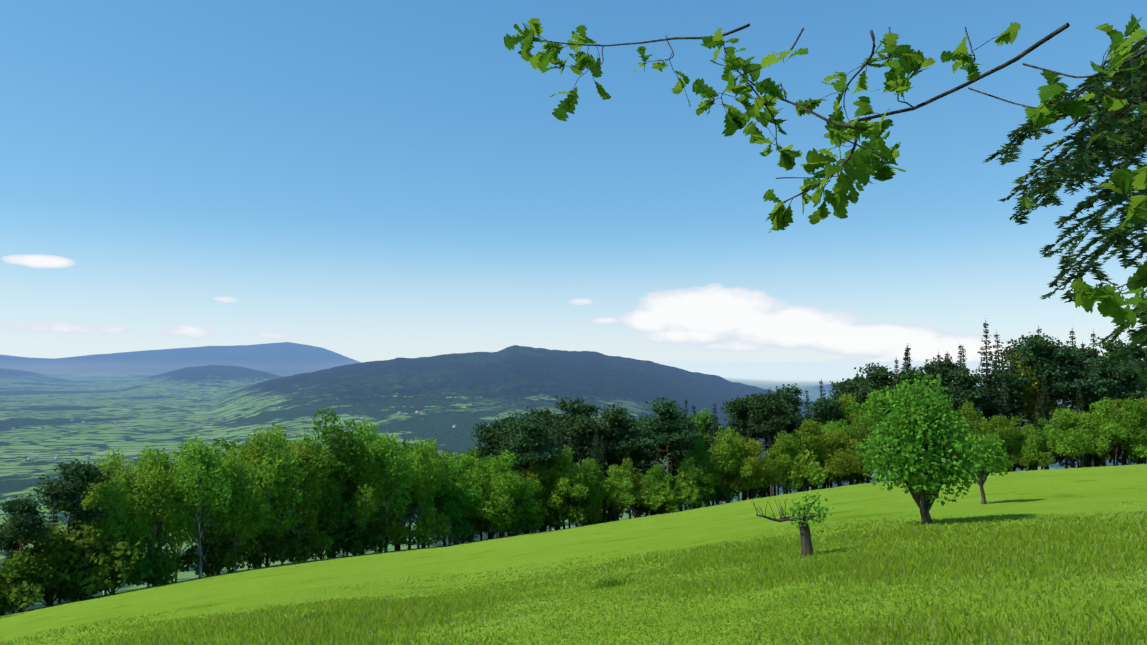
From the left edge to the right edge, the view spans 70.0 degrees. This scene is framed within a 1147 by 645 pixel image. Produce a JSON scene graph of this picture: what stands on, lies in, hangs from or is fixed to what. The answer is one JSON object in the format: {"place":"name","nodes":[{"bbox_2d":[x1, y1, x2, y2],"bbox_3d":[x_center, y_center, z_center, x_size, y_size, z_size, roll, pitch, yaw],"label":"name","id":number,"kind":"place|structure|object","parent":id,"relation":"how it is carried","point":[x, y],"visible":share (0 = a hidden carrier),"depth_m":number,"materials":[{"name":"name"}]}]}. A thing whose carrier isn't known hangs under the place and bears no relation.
{"place":"outdoors","nodes":[
{"label":"outdoors","id":0,"kind":"place"},
{"bbox_2d":[0,342,1146,644],"bbox_3d":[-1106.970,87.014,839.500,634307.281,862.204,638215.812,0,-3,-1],"label":"terrain","id":1,"kind":"structure","parent":0,"point":[142,398],"depth_m":1176.78,"materials":[{"name":"green plant"}]},
{"bbox_2d":[0,513,47,613],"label":"pine tree","id":2,"kind":"object","parent":1,"relation":"on","point":[8,544],"visible":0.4,"depth_m":70.61,"materials":[{"name":"green plant"}]},
{"bbox_2d":[0,495,52,611],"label":"pine tree","id":3,"kind":"object","parent":1,"relation":"on","point":[25,527],"visible":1,"depth_m":68.25,"materials":[{"name":"green plant"}]},
{"bbox_2d":[0,548,70,612],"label":"hedge shrub","id":4,"kind":"object","parent":1,"relation":"on","point":[18,566],"visible":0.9,"depth_m":66.02,"materials":[{"name":"green plant"}]},
{"bbox_2d":[3,523,103,605],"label":"hedge shrub","id":5,"kind":"object","parent":1,"relation":"on","point":[53,557],"visible":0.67,"depth_m":70.24,"materials":[{"name":"green plant"}]},
{"bbox_2d":[26,458,117,603],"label":"pine tree","id":6,"kind":"object","parent":1,"relation":"on","point":[60,493],"visible":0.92,"depth_m":74.75,"materials":[{"name":"green plant"}]},
{"bbox_2d":[67,475,89,600],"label":"spruce tree","id":7,"kind":"object","parent":1,"relation":"on","point":[73,524],"visible":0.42,"depth_m":73.61,"materials":[{"name":"green plant"}]},
{"bbox_2d":[28,526,145,597],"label":"hedge shrub","id":8,"kind":"object","parent":1,"relation":"on","point":[105,563],"visible":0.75,"depth_m":71.85,"materials":[{"name":"green plant"}]},
{"bbox_2d":[55,453,157,557],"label":"birch tree","id":9,"kind":"object","parent":1,"relation":"on","point":[132,475],"visible":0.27,"depth_m":80.84,"materials":[{"name":"green plant"}]},
{"bbox_2d":[78,469,150,593],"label":"birch tree","id":10,"kind":"object","parent":1,"relation":"on","point":[115,499],"visible":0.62,"depth_m":77.27,"materials":[{"name":"green plant"}]},
{"bbox_2d":[84,522,174,593],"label":"hedge shrub","id":11,"kind":"object","parent":1,"relation":"on","point":[142,570],"visible":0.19,"depth_m":78.25,"materials":[{"name":"green plant"}]},
{"bbox_2d":[119,466,185,585],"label":"birch tree","id":12,"kind":"object","parent":1,"relation":"on","point":[150,493],"visible":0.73,"depth_m":80.23,"materials":[{"name":"green plant"}]},
{"bbox_2d":[138,549,182,585],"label":"hedge shrub","id":13,"kind":"object","parent":1,"relation":"on","point":[174,561],"visible":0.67,"depth_m":78.95,"materials":[{"name":"green plant"}]},
{"bbox_2d":[130,445,201,552],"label":"birch tree","id":14,"kind":"object","parent":1,"relation":"on","point":[161,463],"visible":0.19,"depth_m":83.44,"materials":[{"name":"green plant"}]},
{"bbox_2d":[145,435,222,581],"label":"birch tree","id":15,"kind":"object","parent":1,"relation":"on","point":[177,455],"visible":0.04,"depth_m":92.27,"materials":[{"name":"green plant"}]},
{"bbox_2d":[167,436,240,577],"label":"birch tree","id":16,"kind":"object","parent":1,"relation":"on","point":[202,480],"visible":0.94,"depth_m":82.91,"materials":[{"name":"green plant"}]},
{"bbox_2d":[177,533,232,576],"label":"hedge shrub","id":17,"kind":"object","parent":1,"relation":"on","point":[191,555],"visible":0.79,"depth_m":85.65,"materials":[{"name":"green plant"}]},
{"bbox_2d":[175,439,252,575],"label":"birch tree","id":18,"kind":"object","parent":1,"relation":"on","point":[213,451],"visible":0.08,"depth_m":88.30,"materials":[{"name":"green plant"}]},
{"bbox_2d":[195,524,265,572],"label":"hedge shrub","id":19,"kind":"object","parent":1,"relation":"on","point":[237,558],"visible":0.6,"depth_m":88.15,"materials":[{"name":"green plant"}]},
{"bbox_2d":[201,444,272,571],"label":"birch tree","id":20,"kind":"object","parent":1,"relation":"on","point":[252,524],"visible":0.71,"depth_m":86.54,"materials":[{"name":"green plant"}]},
{"bbox_2d":[219,427,313,567],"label":"birch tree","id":21,"kind":"object","parent":1,"relation":"on","point":[251,462],"visible":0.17,"depth_m":92.86,"materials":[{"name":"green plant"}]},
{"bbox_2d":[242,528,299,568],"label":"hedge shrub","id":22,"kind":"object","parent":1,"relation":"on","point":[273,548],"visible":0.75,"depth_m":90.13,"materials":[{"name":"green plant"}]},
{"bbox_2d":[239,427,320,566],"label":"birch tree","id":23,"kind":"object","parent":1,"relation":"on","point":[270,478],"visible":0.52,"depth_m":91.95,"materials":[{"name":"green plant"}]},
{"bbox_2d":[271,440,337,561],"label":"birch tree","id":24,"kind":"object","parent":1,"relation":"on","point":[304,455],"visible":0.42,"depth_m":94.83,"materials":[{"name":"green plant"}]},
{"bbox_2d":[270,430,342,561],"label":"birch tree","id":25,"kind":"object","parent":1,"relation":"on","point":[305,440],"visible":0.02,"depth_m":98.53,"materials":[{"name":"green plant"}]},
{"bbox_2d":[287,520,333,561],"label":"hedge shrub","id":26,"kind":"object","parent":1,"relation":"on","point":[318,542],"visible":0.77,"depth_m":95.14,"materials":[{"name":"green plant"}]},
{"bbox_2d":[295,445,364,557],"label":"birch tree","id":27,"kind":"object","parent":1,"relation":"on","point":[343,490],"visible":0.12,"depth_m":101.07,"materials":[{"name":"green plant"}]},
{"bbox_2d":[315,513,365,556],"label":"hedge shrub","id":28,"kind":"object","parent":1,"relation":"on","point":[340,535],"visible":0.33,"depth_m":99.24,"materials":[{"name":"green plant"}]},
{"bbox_2d":[300,406,401,557],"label":"broad tree","id":29,"kind":"object","parent":1,"relation":"on","point":[338,442],"visible":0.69,"depth_m":99.26,"materials":[{"name":"green plant"}]},
{"bbox_2d":[326,435,393,554],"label":"birch tree","id":30,"kind":"object","parent":1,"relation":"on","point":[373,476],"visible":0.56,"depth_m":100.53,"materials":[{"name":"green plant"}]},
{"bbox_2d":[345,524,386,553],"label":"shrub","id":31,"kind":"object","parent":1,"relation":"on","point":[356,544],"visible":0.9,"depth_m":100.54,"materials":[{"name":"green plant"}]},
{"bbox_2d":[350,431,421,551],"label":"tree","id":32,"kind":"object","parent":1,"relation":"on","point":[385,453],"visible":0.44,"depth_m":103.41,"materials":[{"name":"green plant"}]},
{"bbox_2d":[364,510,410,552],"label":"shrub","id":33,"kind":"object","parent":1,"relation":"on","point":[395,530],"visible":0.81,"depth_m":103.27,"materials":[{"name":"green plant"}]},
{"bbox_2d":[396,437,454,547],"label":"birch tree","id":34,"kind":"object","parent":1,"relation":"on","point":[423,458],"visible":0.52,"depth_m":107.99,"materials":[{"name":"green plant"}]},
{"bbox_2d":[400,506,450,547],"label":"shrub","id":35,"kind":"object","parent":1,"relation":"on","point":[431,523],"visible":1,"depth_m":104.67,"materials":[{"name":"green plant"}]},
{"bbox_2d":[434,516,477,543],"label":"shrub","id":36,"kind":"object","parent":1,"relation":"on","point":[459,527],"visible":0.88,"depth_m":108.80,"materials":[{"name":"green plant"}]},
{"bbox_2d":[429,461,484,544],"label":"broad tree","id":37,"kind":"object","parent":1,"relation":"on","point":[459,497],"visible":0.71,"depth_m":110.65,"materials":[{"name":"green plant"}]},
{"bbox_2d":[424,452,498,543],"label":"broad tree","id":38,"kind":"object","parent":1,"relation":"on","point":[467,462],"visible":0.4,"depth_m":112.77,"materials":[{"name":"green plant"}]},
{"bbox_2d":[468,419,514,537],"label":"pine tree","id":39,"kind":"object","parent":1,"relation":"on","point":[491,432],"visible":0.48,"depth_m":131.41,"materials":[{"name":"green plant"}]},
{"bbox_2d":[465,497,524,538],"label":"shrub","id":40,"kind":"object","parent":1,"relation":"on","point":[501,516],"visible":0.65,"depth_m":112.10,"materials":[{"name":"green plant"}]},
{"bbox_2d":[468,449,540,537],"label":"tree","id":41,"kind":"object","parent":1,"relation":"on","point":[507,487],"visible":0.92,"depth_m":113.20,"materials":[{"name":"green plant"}]},
{"bbox_2d":[489,421,550,535],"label":"pine tree","id":42,"kind":"object","parent":1,"relation":"on","point":[512,432],"visible":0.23,"depth_m":125.48,"materials":[{"name":"green plant"}]},
{"bbox_2d":[504,496,548,533],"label":"shrub","id":43,"kind":"object","parent":1,"relation":"on","point":[530,521],"visible":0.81,"depth_m":114.54,"materials":[{"name":"green plant"}]},
{"bbox_2d":[514,464,547,533],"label":"tree","id":44,"kind":"object","parent":1,"relation":"on","point":[535,475],"visible":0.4,"depth_m":118.68,"materials":[{"name":"green plant"}]},
{"bbox_2d":[498,413,567,532],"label":"pine tree","id":45,"kind":"object","parent":1,"relation":"on","point":[530,435],"visible":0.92,"depth_m":119.75,"materials":[{"name":"green plant"}]},
{"bbox_2d":[537,488,586,529],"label":"shrub","id":46,"kind":"object","parent":1,"relation":"on","point":[554,514],"visible":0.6,"depth_m":117.32,"materials":[{"name":"green plant"}]},
{"bbox_2d":[540,445,595,528],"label":"tree","id":47,"kind":"object","parent":1,"relation":"on","point":[558,480],"visible":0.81,"depth_m":119.22,"materials":[{"name":"green plant"}]},
{"bbox_2d":[0,499,1146,644],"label":"grass","id":48,"kind":"structure","parent":1,"relation":"on","point":[298,629],"depth_m":17.22,"materials":[{"name":"green plant"}]},
{"bbox_2d":[550,396,605,526],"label":"pine tree","id":49,"kind":"object","parent":1,"relation":"on","point":[583,408],"visible":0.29,"depth_m":148.07,"materials":[{"name":"green plant"}]},
{"bbox_2d":[564,498,602,525],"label":"shrub","id":50,"kind":"object","parent":1,"relation":"on","point":[594,517],"visible":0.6,"depth_m":119.96,"materials":[{"name":"green plant"}]},
{"bbox_2d":[553,412,619,525],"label":"pine tree","id":51,"kind":"object","parent":1,"relation":"on","point":[577,428],"visible":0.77,"depth_m":134.84,"materials":[{"name":"green plant"}]},
{"bbox_2d":[570,456,611,524],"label":"tree","id":52,"kind":"object","parent":1,"relation":"on","point":[595,490],"visible":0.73,"depth_m":121.14,"materials":[{"name":"green plant"}]},
{"bbox_2d":[597,464,641,519],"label":"tree","id":53,"kind":"object","parent":1,"relation":"on","point":[621,487],"visible":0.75,"depth_m":123.72,"materials":[{"name":"green plant"}]},
{"bbox_2d":[594,403,649,520],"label":"pine tree","id":54,"kind":"object","parent":1,"relation":"on","point":[619,422],"visible":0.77,"depth_m":136.46,"materials":[{"name":"green plant"}]},
{"bbox_2d":[614,457,644,518],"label":"tree","id":55,"kind":"object","parent":1,"relation":"on","point":[634,479],"visible":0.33,"depth_m":129.13,"materials":[{"name":"green plant"}]},
{"bbox_2d":[607,431,653,517],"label":"pine tree","id":56,"kind":"object","parent":1,"relation":"on","point":[617,459],"visible":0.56,"depth_m":135.62,"materials":[{"name":"green plant"}]},
{"bbox_2d":[632,480,682,513],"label":"shrub","id":57,"kind":"object","parent":1,"relation":"on","point":[669,496],"visible":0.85,"depth_m":123.93,"materials":[{"name":"green plant"}]},
{"bbox_2d":[641,463,673,514],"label":"tree","id":58,"kind":"object","parent":1,"relation":"on","point":[654,475],"visible":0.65,"depth_m":125.38,"materials":[{"name":"green plant"}]},
{"bbox_2d":[638,397,700,512],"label":"pine tree","id":59,"kind":"object","parent":1,"relation":"on","point":[667,414],"visible":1,"depth_m":129.94,"materials":[{"name":"green plant"}]},
{"bbox_2d":[663,417,700,510],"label":"pine tree","id":60,"kind":"object","parent":1,"relation":"on","point":[682,425],"visible":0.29,"depth_m":142.96,"materials":[{"name":"green plant"}]},
{"bbox_2d":[664,470,715,509],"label":"shrub","id":61,"kind":"object","parent":1,"relation":"on","point":[685,492],"visible":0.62,"depth_m":125.80,"materials":[{"name":"green plant"}]},
{"bbox_2d":[673,456,716,508],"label":"tree","id":62,"kind":"object","parent":1,"relation":"on","point":[694,468],"visible":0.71,"depth_m":126.88,"materials":[{"name":"green plant"}]},
{"bbox_2d":[674,407,728,506],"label":"broad tree","id":63,"kind":"object","parent":1,"relation":"on","point":[703,433],"visible":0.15,"depth_m":148.79,"materials":[{"name":"green plant"}]},
{"bbox_2d":[700,426,756,502],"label":"tree","id":64,"kind":"object","parent":1,"relation":"on","point":[726,457],"visible":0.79,"depth_m":129.48,"materials":[{"name":"green plant"}]},
{"bbox_2d":[719,395,776,499],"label":"pine tree","id":65,"kind":"object","parent":1,"relation":"on","point":[738,406],"visible":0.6,"depth_m":146.34,"materials":[{"name":"green plant"}]},
{"bbox_2d":[722,438,780,498],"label":"tree","id":66,"kind":"object","parent":1,"relation":"on","point":[763,470],"visible":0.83,"depth_m":129.90,"materials":[{"name":"green plant"}]},
{"bbox_2d":[746,390,794,495],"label":"pine tree","id":67,"kind":"object","parent":1,"relation":"on","point":[767,407],"visible":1,"depth_m":139.04,"materials":[{"name":"green plant"}]},
{"bbox_2d":[763,430,808,493],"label":"tree","id":68,"kind":"object","parent":1,"relation":"on","point":[783,460],"visible":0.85,"depth_m":133.67,"materials":[{"name":"green plant"}]},
{"bbox_2d":[747,492,833,556],"bbox_3d":[6.038,5.528,22.453,2.118,1.808,1.483,-3,-4,43],"label":"tree","id":69,"kind":"object","parent":1,"relation":"on","point":[801,520],"visible":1,"depth_m":22.15,"materials":[{"name":"green plant"}]},
{"bbox_2d":[776,383,812,492],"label":"pine tree","id":70,"kind":"object","parent":1,"relation":"on","point":[792,399],"visible":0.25,"depth_m":169.86,"materials":[{"name":"green plant"}]},
{"bbox_2d":[781,450,831,491],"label":"shrub","id":71,"kind":"object","parent":1,"relation":"on","point":[812,470],"visible":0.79,"depth_m":131.72,"materials":[{"name":"green plant"}]},
{"bbox_2d":[792,419,834,489],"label":"tree","id":72,"kind":"object","parent":1,"relation":"on","point":[811,436],"visible":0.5,"depth_m":134.92,"materials":[{"name":"green plant"}]},
{"bbox_2d":[807,396,848,487],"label":"pine tree","id":73,"kind":"object","parent":1,"relation":"on","point":[820,407],"visible":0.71,"depth_m":144.89,"materials":[{"name":"green plant"}]},
{"bbox_2d":[817,426,870,485],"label":"tree","id":74,"kind":"object","parent":1,"relation":"on","point":[839,451],"visible":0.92,"depth_m":133.48,"materials":[{"name":"green plant"}]},
{"bbox_2d":[819,393,870,484],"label":"broad tree","id":75,"kind":"object","parent":1,"relation":"on","point":[854,413],"visible":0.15,"depth_m":145.26,"materials":[{"name":"green plant"}]},
{"bbox_2d":[823,378,866,484],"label":"pine tree","id":76,"kind":"object","parent":1,"relation":"on","point":[847,386],"visible":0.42,"depth_m":156.52,"materials":[{"name":"green plant"}]},
{"bbox_2d":[842,417,885,482],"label":"tree","id":77,"kind":"object","parent":1,"relation":"on","point":[862,430],"visible":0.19,"depth_m":136.28,"materials":[{"name":"green plant"}]},
{"bbox_2d":[840,387,898,481],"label":"broad tree","id":78,"kind":"object","parent":1,"relation":"on","point":[876,416],"visible":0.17,"depth_m":144.37,"materials":[{"name":"green plant"}]},
{"bbox_2d":[844,363,899,480],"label":"pine tree","id":79,"kind":"object","parent":1,"relation":"on","point":[877,374],"visible":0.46,"depth_m":148.58,"materials":[{"name":"green plant"}]},
{"bbox_2d":[874,367,933,410],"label":"pine tree","id":80,"kind":"object","parent":1,"relation":"on","point":[898,379],"visible":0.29,"depth_m":144.34,"materials":[{"name":"green plant"}]},
{"bbox_2d":[855,371,986,524],"bbox_3d":[12.245,4.420,28.505,4.271,5.516,4.100,0,-3,-1],"label":"meadow tree","id":81,"kind":"object","parent":1,"relation":"on","point":[922,451],"visible":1,"depth_m":27.99,"materials":[{"name":"green plant"}]},
{"bbox_2d":[915,357,974,404],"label":"pine tree","id":82,"kind":"object","parent":1,"relation":"on","point":[930,367],"visible":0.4,"depth_m":155.77,"materials":[{"name":"green plant"}]},
{"bbox_2d":[938,368,999,417],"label":"pine tree","id":83,"kind":"object","parent":1,"relation":"on","point":[965,381],"visible":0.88,"depth_m":143.56,"materials":[{"name":"green plant"}]},
{"bbox_2d":[954,399,992,433],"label":"birch tree","id":84,"kind":"object","parent":1,"relation":"on","point":[966,413],"visible":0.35,"depth_m":138.70,"materials":[{"name":"green plant"}]},
{"bbox_2d":[961,432,1013,503],"bbox_3d":[20.398,7.357,41.044,2.661,3.707,2.698,0,-3,-1],"label":"meadow tree","id":85,"kind":"object","parent":1,"relation":"on","point":[993,450],"visible":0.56,"depth_m":40.55,"materials":[{"name":"green plant"}]},
{"bbox_2d":[975,318,1003,430],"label":"spruce tree","id":86,"kind":"object","parent":1,"relation":"on","point":[990,412],"visible":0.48,"depth_m":146.65,"materials":[{"name":"green plant"}]},
{"bbox_2d":[981,413,1021,471],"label":"tree","id":87,"kind":"object","parent":1,"relation":"on","point":[1002,429],"visible":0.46,"depth_m":134.73,"materials":[{"name":"green plant"}]},
{"bbox_2d":[988,332,1016,471],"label":"spruce tree","id":88,"kind":"object","parent":1,"relation":"on","point":[999,361],"visible":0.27,"depth_m":154.62,"materials":[{"name":"green plant"}]},
{"bbox_2d":[1003,348,1025,470],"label":"spruce tree","id":89,"kind":"object","parent":1,"relation":"on","point":[1013,407],"visible":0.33,"depth_m":148.18,"materials":[{"name":"green plant"}]},
{"bbox_2d":[979,332,1056,469],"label":"pine tree","id":90,"kind":"object","parent":1,"relation":"on","point":[1007,352],"visible":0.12,"depth_m":160.01,"materials":[{"name":"green plant"}]},
{"bbox_2d":[1006,423,1054,469],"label":"tree","id":91,"kind":"object","parent":1,"relation":"on","point":[1028,435],"visible":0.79,"depth_m":134.32,"materials":[{"name":"green plant"}]},
{"bbox_2d":[994,335,1076,469],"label":"pine tree","id":92,"kind":"object","parent":1,"relation":"on","point":[1032,357],"visible":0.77,"depth_m":145.87,"materials":[{"name":"green plant"}]},
{"bbox_2d":[1019,447,1054,469],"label":"shrub","id":93,"kind":"object","parent":1,"relation":"on","point":[1041,458],"visible":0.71,"depth_m":132.64,"materials":[{"name":"green plant"}]},
{"bbox_2d":[1030,373,1058,469],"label":"spruce tree","id":94,"kind":"object","parent":1,"relation":"on","point":[1044,414],"visible":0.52,"depth_m":142.27,"materials":[{"name":"green plant"}]},
{"bbox_2d":[1001,342,1099,468],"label":"broad tree","id":95,"kind":"object","parent":1,"relation":"on","point":[1029,407],"visible":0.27,"depth_m":148.13,"materials":[{"name":"green plant"}]},
{"bbox_2d":[1028,342,1110,467],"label":"pine tree","id":96,"kind":"object","parent":1,"relation":"on","point":[1066,355],"visible":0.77,"depth_m":143.65,"materials":[{"name":"green plant"}]},
{"bbox_2d":[1043,406,1105,467],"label":"tree","id":97,"kind":"object","parent":1,"relation":"on","point":[1063,434],"visible":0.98,"depth_m":132.57,"materials":[{"name":"green plant"}]},
{"bbox_2d":[1072,397,1134,465],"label":"tree","id":98,"kind":"object","parent":1,"relation":"on","point":[1104,427],"visible":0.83,"depth_m":130.86,"materials":[{"name":"green plant"}]},
{"bbox_2d":[1082,353,1146,465],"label":"pine tree","id":99,"kind":"object","parent":1,"relation":"on","point":[1100,391],"visible":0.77,"depth_m":139.37,"materials":[{"name":"green plant"}]},
{"bbox_2d":[1085,337,1146,464],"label":"pine tree","id":100,"kind":"object","parent":1,"relation":"on","point":[1110,348],"visible":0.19,"depth_m":142.03,"materials":[{"name":"green plant"}]},
{"bbox_2d":[1112,396,1146,463],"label":"tree","id":101,"kind":"object","parent":1,"relation":"on","point":[1133,415],"visible":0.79,"depth_m":129.16,"materials":[{"name":"green plant"}]},
{"bbox_2d":[0,0,1146,361],"label":"sky","id":102,"kind":"structure","parent":0,"point":[359,180],"materials":[{"name":"blue"}]},
{"bbox_2d":[504,13,1146,327],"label":"oak branch","id":103,"kind":"object","parent":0,"point":[858,162],"visible":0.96,"depth_m":2.21,"materials":[{"name":"green plant"}]},
{"bbox_2d":[983,36,1146,386],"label":"fir branch","id":104,"kind":"object","parent":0,"point":[1128,122],"visible":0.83,"depth_m":2.21,"materials":[{"name":"green plant"}]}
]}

